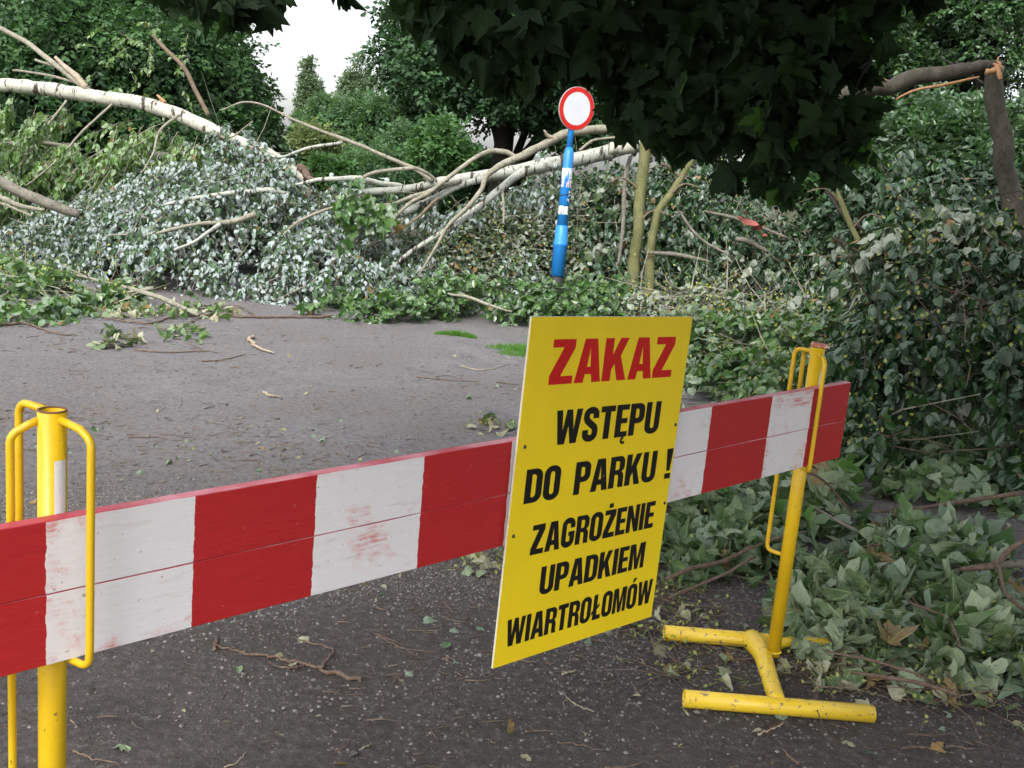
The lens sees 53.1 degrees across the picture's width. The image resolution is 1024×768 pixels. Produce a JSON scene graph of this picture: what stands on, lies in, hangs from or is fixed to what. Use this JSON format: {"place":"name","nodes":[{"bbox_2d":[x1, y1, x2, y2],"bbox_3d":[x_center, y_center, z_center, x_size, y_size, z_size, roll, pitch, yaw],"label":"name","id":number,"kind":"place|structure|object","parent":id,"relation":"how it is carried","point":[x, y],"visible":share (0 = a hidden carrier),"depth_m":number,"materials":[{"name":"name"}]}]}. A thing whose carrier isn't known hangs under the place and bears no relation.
{"place":"outdoors","nodes":[
{"label":"outdoors","id":0,"kind":"place"},
{"bbox_2d":[0,222,1023,767],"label":"road","id":1,"kind":"structure","parent":0,"point":[370,374],"depth_m":3.83,"materials":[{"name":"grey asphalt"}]},
{"bbox_2d":[0,322,76,335],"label":"stick","id":2,"kind":"object","parent":1,"relation":"on","point":[16,323],"visible":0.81,"depth_m":9.42,"materials":[{"name":"brown wood"}]},
{"bbox_2d":[5,400,95,767],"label":"barrier stand","id":3,"kind":"object","parent":1,"relation":"on","point":[52,423],"visible":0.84,"depth_m":1.81,"materials":[{"name":"yellow paint"}]},
{"bbox_2d":[0,381,850,676],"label":"barrier board","id":4,"kind":"object","parent":3,"relation":"attached to","point":[172,563],"visible":0.81,"depth_m":2.13,"materials":[{"name":"paint"}]},
{"bbox_2d":[491,316,692,668],"bbox_3d":[0.232,0.269,2.777,0.655,0.912,0.009,-4,14,-44],"label":"warning sign","id":5,"kind":"object","parent":4,"relation":"attached to","point":[601,397],"visible":1,"depth_m":2.74,"materials":[{"name":"yellow plastic"}]},
{"bbox_2d":[72,749,120,764],"bbox_3d":[-1.178,1.058,2.893,0.161,0.010,0.022,8,12,16],"label":"stick","id":6,"kind":"object","parent":1,"relation":"on","point":[83,754],"visible":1,"depth_m":2.90,"materials":[{"name":"brown wood"}]},
{"bbox_2d":[0,196,199,326],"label":"fallen lime branch","id":7,"kind":"object","parent":1,"relation":"on","point":[24,279],"visible":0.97,"depth_m":10.98,"materials":[{"name":"green plant"}]},
{"bbox_2d":[86,323,147,349],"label":"fallen branch","id":8,"kind":"object","parent":1,"relation":"on","point":[113,332],"visible":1,"depth_m":8.95,"materials":[{"name":"green plant"}]},
{"bbox_2d":[114,744,130,752],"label":"fallen leaf","id":9,"kind":"object","parent":1,"relation":"on","point":[127,748],"visible":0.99,"depth_m":2.95,"materials":[{"name":"green plant"}]},
{"bbox_2d":[128,434,190,440],"bbox_3d":[-2.110,0.322,6.207,0.406,0.009,0.147,3,11,-13],"label":"stick","id":10,"kind":"object","parent":1,"relation":"on","point":[158,437],"visible":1,"depth_m":6.17,"materials":[{"name":"brown wood"}]},
{"bbox_2d":[98,296,246,321],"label":"fallen branch","id":11,"kind":"object","parent":1,"relation":"on","point":[145,308],"visible":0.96,"depth_m":10.80,"materials":[{"name":"green plant"}]},
{"bbox_2d":[134,341,217,352],"bbox_3d":[-3.000,-0.308,8.973,0.570,0.019,0.605,15,15,40],"label":"stick","id":12,"kind":"object","parent":1,"relation":"on","point":[176,351],"visible":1,"depth_m":8.87,"materials":[{"name":"brown wood"}]},
{"bbox_2d":[154,321,216,344],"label":"fallen branch","id":13,"kind":"object","parent":1,"relation":"on","point":[181,328],"visible":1,"depth_m":9.71,"materials":[{"name":"green plant"}]},
{"bbox_2d":[88,305,333,324],"bbox_3d":[-3.217,-0.754,11.080,1.144,0.043,2.489,14,15,40],"label":"stick","id":14,"kind":"object","parent":1,"relation":"on","point":[291,316],"visible":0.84,"depth_m":11.13,"materials":[{"name":"brown wood"}]},
{"bbox_2d":[201,355,242,361],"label":"stick","id":15,"kind":"object","parent":1,"relation":"on","point":[218,360],"visible":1,"depth_m":8.65,"materials":[{"name":"brown wood"}]},
{"bbox_2d":[205,421,239,431],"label":"stick","id":16,"kind":"object","parent":1,"relation":"on","point":[218,423],"visible":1,"depth_m":6.63,"materials":[{"name":"brown wood"}]},
{"bbox_2d":[224,752,245,767],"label":"stick","id":17,"kind":"object","parent":1,"relation":"on","point":[234,763],"visible":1,"depth_m":2.93,"materials":[{"name":"beige wood"}]},
{"bbox_2d":[235,666,242,673],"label":"fallen leaf","id":18,"kind":"object","parent":1,"relation":"on","point":[239,669],"visible":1,"depth_m":3.46,"materials":[{"name":"green plant"}]},
{"bbox_2d":[247,334,273,352],"bbox_3d":[-2.373,-0.373,9.524,0.136,0.047,0.907,0,12,-26],"label":"stick","id":19,"kind":"object","parent":1,"relation":"on","point":[252,342],"visible":1,"depth_m":9.44,"materials":[{"name":"beige wood"}]},
{"bbox_2d":[262,391,280,396],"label":"stick","id":20,"kind":"object","parent":1,"relation":"on","point":[266,393],"visible":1,"depth_m":7.52,"materials":[{"name":"beige wood"}]},
{"bbox_2d":[212,635,361,682],"bbox_3d":[-0.773,0.950,3.608,0.608,0.025,0.228,9,12,18],"label":"stick","id":21,"kind":"object","parent":1,"relation":"on","point":[321,668],"visible":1,"depth_m":3.55,"materials":[{"name":"brown wood"}]},
{"bbox_2d":[297,636,309,642],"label":"fallen leaf","id":22,"kind":"object","parent":1,"relation":"on","point":[305,638],"visible":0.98,"depth_m":3.73,"materials":[{"name":"plant"}]},
{"bbox_2d":[378,635,421,659],"bbox_3d":[-0.408,0.962,3.739,0.240,0.008,0.016,14,14,39],"label":"stick","id":23,"kind":"object","parent":1,"relation":"on","point":[399,646],"visible":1,"depth_m":3.74,"materials":[{"name":"brown wood"}]},
{"bbox_2d":[417,375,476,381],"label":"stick","id":24,"kind":"object","parent":1,"relation":"on","point":[442,379],"visible":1,"depth_m":8.70,"materials":[{"name":"brown wood"}]},
{"bbox_2d":[433,546,504,579],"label":"fallen branch","id":25,"kind":"object","parent":1,"relation":"on","point":[483,561],"visible":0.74,"depth_m":4.52,"materials":[{"name":"green plant"}]},
{"bbox_2d":[292,258,649,326],"bbox_3d":[-0.346,-0.939,12.477,4.470,1.126,2.231,4,11,-6],"label":"fallen lime branch","id":26,"kind":"object","parent":1,"relation":"on","point":[444,299],"visible":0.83,"depth_m":12.25,"materials":[{"name":"green plant"}]},
{"bbox_2d":[608,141,669,288],"bbox_3d":[1.738,-2.399,13.228,0.769,2.663,0.764,13,13,34],"label":"tree trunk","id":27,"kind":"object","parent":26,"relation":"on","point":[639,217],"visible":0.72,"depth_m":13.18,"materials":[{"name":"brown plant"}]},
{"bbox_2d":[460,365,504,369],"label":"stick","id":28,"kind":"object","parent":1,"relation":"on","point":[478,369],"visible":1,"depth_m":9.33,"materials":[{"name":"beige wood"}]},
{"bbox_2d":[465,408,517,436],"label":"fallen branch","id":29,"kind":"object","parent":1,"relation":"on","point":[489,417],"visible":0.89,"depth_m":7.19,"materials":[{"name":"green plant"}]},
{"bbox_2d":[0,300,1023,767],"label":"twig litter","id":30,"kind":"object","parent":1,"relation":"on","point":[354,590],"visible":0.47,"depth_m":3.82,"materials":[{"name":"brown wood"}]},
{"bbox_2d":[1,301,1023,764],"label":"leaf litter","id":31,"kind":"object","parent":1,"relation":"on","point":[933,745],"visible":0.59,"depth_m":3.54,"materials":[{"name":"green plant"}]},
{"bbox_2d":[525,729,552,732],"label":"stick","id":32,"kind":"object","parent":1,"relation":"on","point":[530,731],"visible":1,"depth_m":3.25,"materials":[{"name":"brown wood"}]},
{"bbox_2d":[561,670,574,674],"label":"stick","id":33,"kind":"object","parent":1,"relation":"on","point":[566,672],"visible":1,"depth_m":3.65,"materials":[{"name":"beige wood"}]},
{"bbox_2d":[550,87,593,315],"bbox_3d":[0.652,-2.209,12.755,0.318,2.915,0.632,10,12,22],"label":"road sign","id":34,"kind":"object","parent":1,"relation":"on","point":[576,108],"visible":0.96,"depth_m":12.64,"materials":[{"name":"blue metal"}]},
{"bbox_2d":[562,690,593,711],"bbox_3d":[0.196,1.074,3.443,0.072,0.006,0.162,-4,14,-38],"label":"stick","id":35,"kind":"object","parent":1,"relation":"on","point":[575,703],"visible":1,"depth_m":3.44,"materials":[{"name":"beige wood"}]},
{"bbox_2d":[557,742,601,749],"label":"stick","id":36,"kind":"object","parent":1,"relation":"on","point":[576,744],"visible":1,"depth_m":3.19,"materials":[{"name":"brown wood"}]},
{"bbox_2d":[658,663,678,676],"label":"fallen leaf","id":37,"kind":"object","parent":1,"relation":"on","point":[667,666],"visible":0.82,"depth_m":3.73,"materials":[{"name":"plant"}]},
{"bbox_2d":[599,556,805,696],"bbox_3d":[0.651,0.909,4.220,1.146,0.173,1.540,5,11,0],"label":"fallen branch","id":38,"kind":"object","parent":1,"relation":"on","point":[660,648],"visible":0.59,"depth_m":4.03,"materials":[{"name":"green plant"}]},
{"bbox_2d":[699,660,731,669],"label":"stick","id":39,"kind":"object","parent":1,"relation":"on","point":[704,667],"visible":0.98,"depth_m":3.81,"materials":[{"name":"brown wood"}]},
{"bbox_2d":[680,400,787,484],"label":"fallen branch","id":40,"kind":"object","parent":1,"relation":"on","point":[771,478],"visible":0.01,"depth_m":6.42,"materials":[{"name":"green plant"}]},
{"bbox_2d":[659,477,812,599],"bbox_3d":[1.067,0.711,5.302,0.980,0.450,2.126,6,11,5],"label":"fallen branch","id":41,"kind":"object","parent":1,"relation":"on","point":[701,542],"visible":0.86,"depth_m":4.89,"materials":[{"name":"green plant"}]},
{"bbox_2d":[663,346,875,722],"bbox_3d":[0.964,0.484,3.635,0.651,1.232,0.590,5,11,0],"label":"barrier stand","id":42,"kind":"object","parent":1,"relation":"on","point":[761,649],"visible":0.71,"depth_m":3.69,"materials":[{"name":"yellow paint"}]},
{"bbox_2d":[810,341,828,347],"bbox_3d":[1.089,-0.139,3.614,0.062,0.015,0.046,6,11,5],"label":"wood chip","id":43,"kind":"object","parent":42,"relation":"on","point":[816,344],"visible":1,"depth_m":3.60,"materials":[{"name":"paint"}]},
{"bbox_2d":[757,721,782,735],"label":"stick","id":44,"kind":"object","parent":1,"relation":"on","point":[765,731],"visible":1,"depth_m":3.37,"materials":[{"name":"beige wood"}]},
{"bbox_2d":[573,218,979,460],"bbox_3d":[2.454,-0.570,9.712,3.622,1.900,6.901,5,11,0],"label":"fallen lime branch","id":45,"kind":"object","parent":1,"relation":"on","point":[748,344],"visible":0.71,"depth_m":9.10,"materials":[{"name":"green plant"}]},
{"bbox_2d":[664,538,946,679],"bbox_3d":[1.557,0.980,4.399,1.263,0.363,1.472,13,14,34],"label":"fallen branch","id":46,"kind":"object","parent":1,"relation":"on","point":[816,587],"visible":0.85,"depth_m":4.27,"materials":[{"name":"green plant"}]},
{"bbox_2d":[752,454,874,551],"bbox_3d":[1.724,0.559,5.760,0.698,0.568,1.759,12,13,31],"label":"fallen branch","id":47,"kind":"object","parent":1,"relation":"on","point":[834,480],"visible":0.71,"depth_m":5.63,"materials":[{"name":"green plant"}]},
{"bbox_2d":[810,679,824,691],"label":"fallen leaf","id":48,"kind":"object","parent":1,"relation":"on","point":[822,684],"visible":0.6,"depth_m":3.71,"materials":[{"name":"green plant"}]},
{"bbox_2d":[727,595,925,691],"bbox_3d":[1.209,1.005,4.066,0.604,0.170,0.754,5,11,0],"label":"fallen branch","id":49,"kind":"object","parent":1,"relation":"on","point":[809,646],"visible":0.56,"depth_m":3.96,"materials":[{"name":"green plant"}]},
{"bbox_2d":[679,577,1023,766],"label":"fallen branch","id":50,"kind":"object","parent":1,"relation":"on","point":[976,686],"visible":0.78,"depth_m":3.75,"materials":[{"name":"green plant"}]},
{"bbox_2d":[809,492,1023,610],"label":"fallen branch","id":51,"kind":"object","parent":1,"relation":"on","point":[942,544],"visible":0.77,"depth_m":4.95,"materials":[{"name":"green plant"}]},
{"bbox_2d":[851,570,1023,699],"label":"fallen branch","id":52,"kind":"object","parent":1,"relation":"on","point":[983,627],"visible":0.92,"depth_m":4.03,"materials":[{"name":"green plant"}]},
{"bbox_2d":[853,420,1023,519],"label":"fallen branch","id":53,"kind":"object","parent":1,"relation":"on","point":[952,479],"visible":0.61,"depth_m":6.43,"materials":[{"name":"green plant"}]},
{"bbox_2d":[1009,723,1023,730],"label":"fallen leaf","id":54,"kind":"object","parent":1,"relation":"on","point":[1020,727],"visible":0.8,"depth_m":3.53,"materials":[{"name":"green plant"}]},
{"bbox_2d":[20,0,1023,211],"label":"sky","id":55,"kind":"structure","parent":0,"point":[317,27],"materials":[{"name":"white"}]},
{"bbox_2d":[294,186,1023,437],"bbox_3d":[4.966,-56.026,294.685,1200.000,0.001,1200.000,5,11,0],"label":"ground","id":56,"kind":"structure","parent":0,"point":[790,215],"depth_m":21.92,"materials":[{"name":"soil"}]},
{"bbox_2d":[0,68,74,219],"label":"bush","id":57,"kind":"object","parent":56,"relation":"on","point":[22,114],"visible":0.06,"depth_m":19.28,"materials":[{"name":"green plant"}]},
{"bbox_2d":[0,0,300,232],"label":"broadleaf tree","id":58,"kind":"object","parent":56,"relation":"on","point":[59,29],"visible":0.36,"depth_m":19.54,"materials":[{"name":"green plant"}]},
{"bbox_2d":[0,22,322,276],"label":"fallen poplar","id":59,"kind":"object","parent":56,"relation":"on","point":[41,136],"visible":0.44,"depth_m":14.73,"materials":[{"name":"white plant"}]},
{"bbox_2d":[0,74,348,310],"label":"fallen silver poplar","id":60,"kind":"object","parent":56,"relation":"on","point":[144,229],"visible":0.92,"depth_m":13.25,"materials":[{"name":"green plant"}]},
{"bbox_2d":[0,175,80,218],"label":"fallen log","id":61,"kind":"object","parent":60,"relation":"on","point":[10,186],"visible":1,"depth_m":12.75,"materials":[{"name":"beige wood"}]},
{"bbox_2d":[288,54,325,182],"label":"poplar tree","id":62,"kind":"object","parent":56,"relation":"on","point":[309,82],"visible":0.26,"depth_m":84.19,"materials":[{"name":"green plant"}]},
{"bbox_2d":[282,116,348,196],"bbox_3d":[-7.496,-8.186,38.142,2.394,3.502,2.279,-6,16,-45],"label":"willow tree","id":63,"kind":"object","parent":56,"relation":"on","point":[300,136],"visible":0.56,"depth_m":37.36,"materials":[{"name":"green plant"}]},
{"bbox_2d":[283,90,350,194],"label":"distant tree","id":64,"kind":"object","parent":56,"relation":"on","point":[323,100],"visible":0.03,"depth_m":58.34,"materials":[{"name":"green plant"}]},
{"bbox_2d":[300,149,365,199],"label":"shrub","id":65,"kind":"object","parent":56,"relation":"on","point":[335,164],"visible":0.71,"depth_m":32.48,"materials":[{"name":"green plant"}]},
{"bbox_2d":[333,50,379,97],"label":"poplar tree","id":66,"kind":"object","parent":56,"relation":"on","point":[350,82],"visible":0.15,"depth_m":78.99,"materials":[{"name":"green plant"}]},
{"bbox_2d":[317,138,396,197],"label":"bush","id":67,"kind":"object","parent":56,"relation":"on","point":[364,155],"visible":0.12,"depth_m":40.46,"materials":[{"name":"green plant"}]},
{"bbox_2d":[320,85,411,150],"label":"bush","id":68,"kind":"object","parent":56,"relation":"on","point":[364,116],"visible":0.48,"depth_m":53.22,"materials":[{"name":"green plant"}]},
{"bbox_2d":[374,116,472,152],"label":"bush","id":69,"kind":"object","parent":56,"relation":"on","point":[395,137],"visible":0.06,"depth_m":43.09,"materials":[{"name":"green plant"}]},
{"bbox_2d":[396,105,482,232],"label":"bush","id":70,"kind":"object","parent":56,"relation":"on","point":[439,144],"visible":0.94,"depth_m":17.15,"materials":[{"name":"green plant"}]},
{"bbox_2d":[352,143,534,226],"bbox_3d":[-1.566,-4.844,25.971,5.121,2.732,3.420,5,11,0],"label":"bush","id":71,"kind":"object","parent":56,"relation":"on","point":[457,195],"visible":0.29,"depth_m":25.05,"materials":[{"name":"green plant"}]},
{"bbox_2d":[272,113,639,313],"bbox_3d":[-0.498,-2.181,14.482,5.563,3.168,5.238,2,12,-15],"label":"fallen silver poplar","id":72,"kind":"object","parent":56,"relation":"on","point":[386,266],"visible":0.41,"depth_m":13.60,"materials":[{"name":"green plant"}]},
{"bbox_2d":[329,177,405,257],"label":"leafy sprig","id":73,"kind":"object","parent":72,"relation":"attached to","point":[354,217],"visible":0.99,"depth_m":12.57,"materials":[{"name":"green plant"}]},
{"bbox_2d":[434,329,527,356],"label":"grass","id":74,"kind":"structure","parent":56,"relation":"on","point":[511,348],"depth_m":10.65,"materials":[{"name":"green plant"}]},
{"bbox_2d":[391,148,610,313],"bbox_3d":[-0.347,-2.091,14.067,3.671,2.520,2.866,0,12,-23],"label":"brush heap","id":75,"kind":"object","parent":56,"relation":"on","point":[499,237],"visible":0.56,"depth_m":13.77,"materials":[{"name":"green plant"}]},
{"bbox_2d":[355,0,728,205],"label":"broadleaf tree","id":76,"kind":"object","parent":56,"relation":"on","point":[414,82],"visible":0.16,"depth_m":19.76,"materials":[{"name":"green plant"}]},
{"bbox_2d":[143,0,946,213],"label":"maple tree","id":77,"kind":"object","parent":56,"relation":"on","point":[698,92],"visible":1,"depth_m":4.04,"materials":[{"name":"green plant"}]},
{"bbox_2d":[644,159,700,295],"bbox_3d":[2.198,-2.192,13.226,1.080,2.252,0.448,0,12,-26],"label":"tree trunk","id":78,"kind":"object","parent":56,"relation":"on","point":[677,184],"visible":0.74,"depth_m":13.08,"materials":[{"name":"brown plant"}]},
{"bbox_2d":[499,136,874,311],"bbox_3d":[2.578,-1.945,15.030,6.694,3.476,4.490,9,12,19],"label":"fallen lime tree","id":79,"kind":"object","parent":56,"relation":"on","point":[689,209],"visible":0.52,"depth_m":14.07,"materials":[{"name":"green plant"}]},
{"bbox_2d":[737,216,767,236],"bbox_3d":[3.059,-1.999,13.041,0.412,0.241,0.156,8,11,12],"label":"plastic sheet","id":80,"kind":"object","parent":79,"relation":"on","point":[755,225],"visible":1,"depth_m":13.03,"materials":[{"name":"pink plastic"}]},
{"bbox_2d":[630,149,743,206],"bbox_3d":[5.304,-7.139,27.070,6.601,7.958,5.290,5,11,0],"label":"broadleaf tree","id":81,"kind":"object","parent":56,"relation":"on","point":[723,157],"depth_m":26.36,"materials":[{"name":"green plant"}]},
{"bbox_2d":[743,138,939,223],"bbox_3d":[6.671,-3.365,20.094,4.596,3.500,4.428,5,11,0],"label":"broadleaf tree","id":82,"kind":"object","parent":56,"relation":"on","point":[811,182],"visible":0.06,"depth_m":18.78,"materials":[{"name":"green plant"}]},
{"bbox_2d":[778,130,1023,513],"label":"fallen lime tree","id":83,"kind":"object","parent":56,"relation":"on","point":[945,281],"visible":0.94,"depth_m":7.48,"materials":[{"name":"green plant"}]},
{"bbox_2d":[807,188,881,249],"bbox_3d":[3.213,-1.428,10.185,1.128,2.210,0.467,16,15,43],"label":"tree trunk","id":84,"kind":"object","parent":83,"relation":"on","point":[837,197],"visible":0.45,"depth_m":10.22,"materials":[{"name":"brown plant"}]},
{"bbox_2d":[837,56,1023,349],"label":"snapped tree","id":85,"kind":"object","parent":83,"relation":"on","point":[1003,157],"visible":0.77,"depth_m":9.25,"materials":[{"name":"brown plant"}]},
{"bbox_2d":[813,0,1011,127],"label":"broadleaf tree","id":86,"kind":"object","parent":56,"relation":"on","point":[931,53],"visible":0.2,"depth_m":20.00,"materials":[{"name":"green plant"}]},
{"bbox_2d":[855,83,1023,204],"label":"broadleaf tree","id":87,"kind":"object","parent":56,"relation":"on","point":[955,129],"visible":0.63,"depth_m":15.94,"materials":[{"name":"green plant"}]},
{"bbox_2d":[926,0,987,197],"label":"tree trunk","id":88,"kind":"object","parent":56,"relation":"on","point":[978,83],"visible":0.2,"depth_m":19.94,"materials":[{"name":"brown plant"}]},
{"bbox_2d":[898,0,1023,100],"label":"broadleaf tree","id":89,"kind":"object","parent":56,"relation":"on","point":[1010,26],"visible":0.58,"depth_m":19.20,"materials":[{"name":"green plant"}]}
]}

